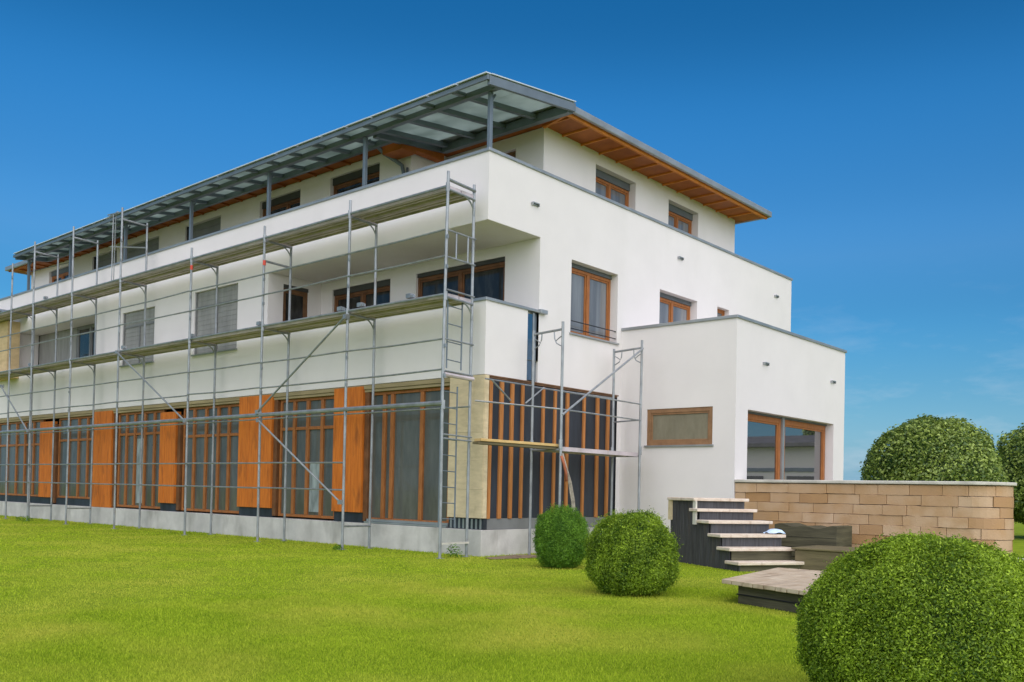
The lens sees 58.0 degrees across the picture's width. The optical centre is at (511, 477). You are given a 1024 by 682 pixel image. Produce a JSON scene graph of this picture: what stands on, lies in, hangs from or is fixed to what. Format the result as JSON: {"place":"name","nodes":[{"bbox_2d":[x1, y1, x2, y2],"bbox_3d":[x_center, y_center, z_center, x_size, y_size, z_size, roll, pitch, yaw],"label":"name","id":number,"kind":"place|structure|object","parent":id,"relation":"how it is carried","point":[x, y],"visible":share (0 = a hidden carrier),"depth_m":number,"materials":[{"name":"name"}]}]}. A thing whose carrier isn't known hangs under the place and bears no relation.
{"place":"outdoors","nodes":[
{"label":"outdoors","id":0,"kind":"place"},
{"bbox_2d":[0,515,1023,681],"bbox_3d":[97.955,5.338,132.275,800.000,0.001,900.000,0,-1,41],"label":"ground","id":1,"kind":"structure","parent":0,"point":[1018,543],"depth_m":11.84,"materials":[{"name":"plant"}]},
{"bbox_2d":[15,515,34,520],"bbox_3d":[-16.603,1.405,31.441,0.856,0.212,0.551,0,-1,41],"label":"weed","id":2,"kind":"object","parent":1,"relation":"on","point":[24,519],"visible":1,"depth_m":31.41,"materials":[{"name":"green plant"}]},
{"bbox_2d":[0,171,475,558],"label":"scaffolding","id":3,"kind":"object","parent":1,"relation":"on","point":[447,195],"visible":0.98,"depth_m":23.36,"materials":[{"name":"metal"}]},
{"bbox_2d":[438,387,457,526],"bbox_3d":[-1.311,-0.427,18.909,0.031,2.900,0.494,0,-1,41],"label":"ladder","id":4,"kind":"object","parent":3,"relation":"attached to","point":[455,456],"visible":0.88,"depth_m":19.05,"materials":[{"name":"metal"}]},
{"bbox_2d":[446,299,462,369],"bbox_3d":[-1.182,-2.915,18.957,0.031,1.400,0.454,0,-1,41],"label":"ladder","id":5,"kind":"object","parent":3,"relation":"hanging from","point":[461,327],"visible":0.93,"depth_m":18.96,"materials":[{"name":"metal"}]},
{"bbox_2d":[333,544,342,549],"bbox_3d":[-3.853,1.546,20.371,0.312,0.162,0.213,0,-1,41],"label":"weed","id":6,"kind":"object","parent":1,"relation":"on","point":[337,547],"visible":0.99,"depth_m":20.35,"materials":[{"name":"green plant"}]},
{"bbox_2d":[0,71,846,556],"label":"house","id":7,"kind":"structure","parent":1,"relation":"on","point":[600,239],"depth_m":23.10,"materials":[{"name":"paint"}]},
{"bbox_2d":[0,420,45,496],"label":"window","id":8,"kind":"structure","parent":7,"relation":"in","point":[17,444],"depth_m":35.64,"materials":[{"name":"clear glass"}]},
{"bbox_2d":[51,266,68,281],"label":"window","id":9,"kind":"structure","parent":7,"relation":"in","point":[64,272],"depth_m":37.46,"materials":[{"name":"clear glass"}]},
{"bbox_2d":[57,416,91,498],"bbox_3d":[-15.187,-0.681,32.283,3.000,2.850,0.092,0,-1,41],"label":"window","id":10,"kind":"structure","parent":7,"relation":"in","point":[80,442],"depth_m":32.39,"materials":[{"name":"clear glass"}]},
{"bbox_2d":[77,323,94,357],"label":"window","id":11,"kind":"structure","parent":7,"relation":"in","point":[85,342],"depth_m":33.68,"materials":[{"name":"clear glass"}]},
{"bbox_2d":[117,410,165,508],"bbox_3d":[-11.792,-0.552,29.315,2.920,3.050,0.092,0,-1,41],"label":"window","id":12,"kind":"structure","parent":7,"relation":"in","point":[127,440],"depth_m":29.48,"materials":[{"name":"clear glass"}]},
{"bbox_2d":[181,404,238,513],"bbox_3d":[-8.628,-0.526,26.553,3.140,3.050,0.092,0,-1,41],"label":"window","id":13,"kind":"structure","parent":7,"relation":"in","point":[226,434],"depth_m":26.61,"materials":[{"name":"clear glass"}]},
{"bbox_2d":[262,190,299,216],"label":"window","id":14,"kind":"structure","parent":7,"relation":"in","point":[291,200],"depth_m":27.42,"materials":[{"name":"black glass"}]},
{"bbox_2d":[283,284,308,320],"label":"window","id":15,"kind":"structure","parent":7,"relation":"in","point":[299,297],"depth_m":25.38,"materials":[{"name":"black glass"}]},
{"bbox_2d":[278,396,333,518],"bbox_3d":[-5.209,-0.497,23.567,2.380,3.050,0.092,0,-1,41],"label":"window","id":16,"kind":"structure","parent":7,"relation":"in","point":[310,439],"depth_m":23.55,"materials":[{"name":"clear glass"}]},
{"bbox_2d":[333,163,379,194],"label":"window","id":17,"kind":"structure","parent":7,"relation":"in","point":[353,180],"depth_m":25.28,"materials":[{"name":"black glass"}]},
{"bbox_2d":[334,279,389,311],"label":"window","id":18,"kind":"structure","parent":7,"relation":"in","point":[364,293],"depth_m":24.83,"materials":[{"name":"clear glass"}]},
{"bbox_2d":[371,386,449,522],"bbox_3d":[-2.346,-0.483,21.068,2.700,3.030,0.092,0,-1,41],"label":"window","id":19,"kind":"structure","parent":7,"relation":"in","point":[405,470],"depth_m":21.08,"materials":[{"name":"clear glass"}]},
{"bbox_2d":[417,257,504,300],"bbox_3d":[-1.254,-3.896,22.445,3.010,2.479,0.110,0,-1,41],"label":"window","id":20,"kind":"structure","parent":7,"relation":"in","point":[489,275],"depth_m":22.29,"materials":[{"name":"clear glass"}]},
{"bbox_2d":[506,151,515,157],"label":"window","id":21,"kind":"structure","parent":7,"relation":"in","point":[513,154],"depth_m":23.17,"materials":[{"name":"brown glass"}]},
{"bbox_2d":[569,263,618,344],"bbox_3d":[1.908,-4.194,22.369,0.350,1.754,1.980,0,-1,41],"label":"window","id":22,"kind":"structure","parent":7,"relation":"in","point":[590,288],"depth_m":22.54,"materials":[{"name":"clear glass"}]},
{"bbox_2d":[595,169,629,206],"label":"window","id":23,"kind":"structure","parent":7,"relation":"in","point":[608,186],"depth_m":24.93,"materials":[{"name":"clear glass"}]},
{"bbox_2d":[659,292,690,323],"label":"window","id":24,"kind":"structure","parent":7,"relation":"in","point":[672,309],"depth_m":25.36,"materials":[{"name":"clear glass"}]},
{"bbox_2d":[644,406,713,446],"bbox_3d":[3.992,-1.189,22.040,1.880,0.925,0.150,0,-1,41],"label":"window","id":25,"kind":"structure","parent":7,"relation":"in","point":[692,426],"depth_m":22.05,"materials":[{"name":"beige glass"}]},
{"bbox_2d":[668,204,692,233],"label":"window","id":26,"kind":"structure","parent":7,"relation":"in","point":[678,218],"depth_m":27.58,"materials":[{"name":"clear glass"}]},
{"bbox_2d":[717,309,724,316],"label":"window","id":27,"kind":"structure","parent":7,"relation":"in","point":[719,312],"depth_m":27.31,"materials":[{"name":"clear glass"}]},
{"bbox_2d":[747,411,781,479],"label":"window","id":28,"kind":"structure","parent":7,"relation":"in","point":[764,430],"depth_m":22.70,"materials":[{"name":"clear glass"}]},
{"bbox_2d":[784,417,826,479],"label":"window","id":29,"kind":"structure","parent":7,"relation":"in","point":[804,442],"depth_m":24.48,"materials":[{"name":"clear glass"}]},
{"bbox_2d":[446,544,462,557],"bbox_3d":[-1.173,1.478,18.770,0.260,0.310,0.414,2,-1,-35],"label":"weed","id":30,"kind":"object","parent":1,"relation":"on","point":[452,547],"visible":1,"depth_m":18.75,"materials":[{"name":"green plant"}]},
{"bbox_2d":[485,555,539,558],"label":"bare earth","id":31,"kind":"structure","parent":1,"relation":"on","point":[514,556],"depth_m":19.09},
{"bbox_2d":[475,321,643,554],"bbox_3d":[1.163,-0.788,20.465,1.166,5.030,4.641,0,-1,41],"label":"scaffolding","id":32,"kind":"object","parent":1,"relation":"on","point":[611,452],"visible":0.87,"depth_m":20.08,"materials":[{"name":"metal"}]},
{"bbox_2d":[472,438,558,448],"bbox_3d":[0.113,-0.685,19.147,2.048,0.142,0.260,2,-1,-34],"label":"plank","id":33,"kind":"object","parent":32,"relation":"on","point":[507,443],"visible":1,"depth_m":19.00,"materials":[{"name":"beige wood"}]},
{"bbox_2d":[560,453,575,514],"bbox_3d":[1.186,0.552,19.596,0.469,2.106,0.074,2,-1,-38],"label":"plank","id":34,"kind":"object","parent":32,"relation":"hanging from","point":[566,472],"visible":0.68,"depth_m":19.59,"materials":[{"name":"beige wood"}]},
{"bbox_2d":[532,501,589,568],"bbox_3d":[0.919,1.076,16.938,1.123,1.272,1.151,0,-1,41],"label":"bush","id":35,"kind":"object","parent":1,"relation":"on","point":[559,537],"visible":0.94,"depth_m":16.61,"materials":[{"name":"green plant"}]},
{"bbox_2d":[578,505,683,596],"bbox_3d":[1.649,1.025,12.736,1.380,1.284,1.415,0,-1,41],"label":"bush","id":36,"kind":"object","parent":1,"relation":"on","point":[632,553],"visible":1,"depth_m":12.33,"materials":[{"name":"green plant"}]},
{"bbox_2d":[667,497,803,571],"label":"garden stairs","id":37,"kind":"structure","parent":1,"relation":"on","point":[725,533],"depth_m":18.03,"materials":[{"name":"grey stone"}]},
{"bbox_2d":[763,529,785,533],"bbox_3d":[5.111,1.054,17.991,0.340,0.104,0.260,1,-1,-20],"label":"plastic sheet","id":38,"kind":"object","parent":37,"relation":"on","point":[777,531],"visible":1,"depth_m":17.93,"materials":[{"name":"white plastic"}]},
{"bbox_2d":[722,568,845,612],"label":"deck platform","id":39,"kind":"structure","parent":1,"relation":"on","point":[781,589],"depth_m":11.72,"materials":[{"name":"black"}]},
{"bbox_2d":[774,523,851,559],"bbox_3d":[6.149,1.378,18.880,1.300,0.842,0.808,0,-1,41],"label":"timber stack","id":40,"kind":"object","parent":1,"relation":"on","point":[798,534],"visible":0.47,"depth_m":18.56,"materials":[{"name":"black wood"}]},
{"bbox_2d":[791,545,858,570],"bbox_3d":[6.634,1.563,17.042,2.550,0.440,1.270,0,-1,41],"label":"timber bench","id":41,"kind":"object","parent":1,"relation":"on","point":[814,557],"visible":0.36,"depth_m":17.16,"materials":[{"name":"wood"}]},
{"bbox_2d":[734,479,1016,554],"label":"garden wall","id":42,"kind":"structure","parent":1,"relation":"on","point":[980,511],"depth_m":18.76,"materials":[{"name":"stone"}]},
{"bbox_2d":[790,529,1023,681],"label":"bush","id":43,"kind":"object","parent":1,"relation":"on","point":[922,607],"visible":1,"depth_m":5.53,"materials":[{"name":"green plant"}]},
{"bbox_2d":[859,413,1006,481],"bbox_3d":[14.655,0.029,31.996,4.746,4.477,4.863,0,-1,41],"label":"bush","id":44,"kind":"object","parent":1,"relation":"on","point":[926,448],"visible":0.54,"depth_m":30.53,"materials":[{"name":"green plant"}]},
{"bbox_2d":[996,423,1023,524],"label":"tree","id":45,"kind":"object","parent":1,"relation":"on","point":[1012,452],"visible":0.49,"depth_m":33.96,"materials":[{"name":"green plant"}]},
{"bbox_2d":[0,0,1023,479],"label":"sky","id":46,"kind":"structure","parent":0,"point":[882,141],"materials":[{"name":"blue"}]}
]}

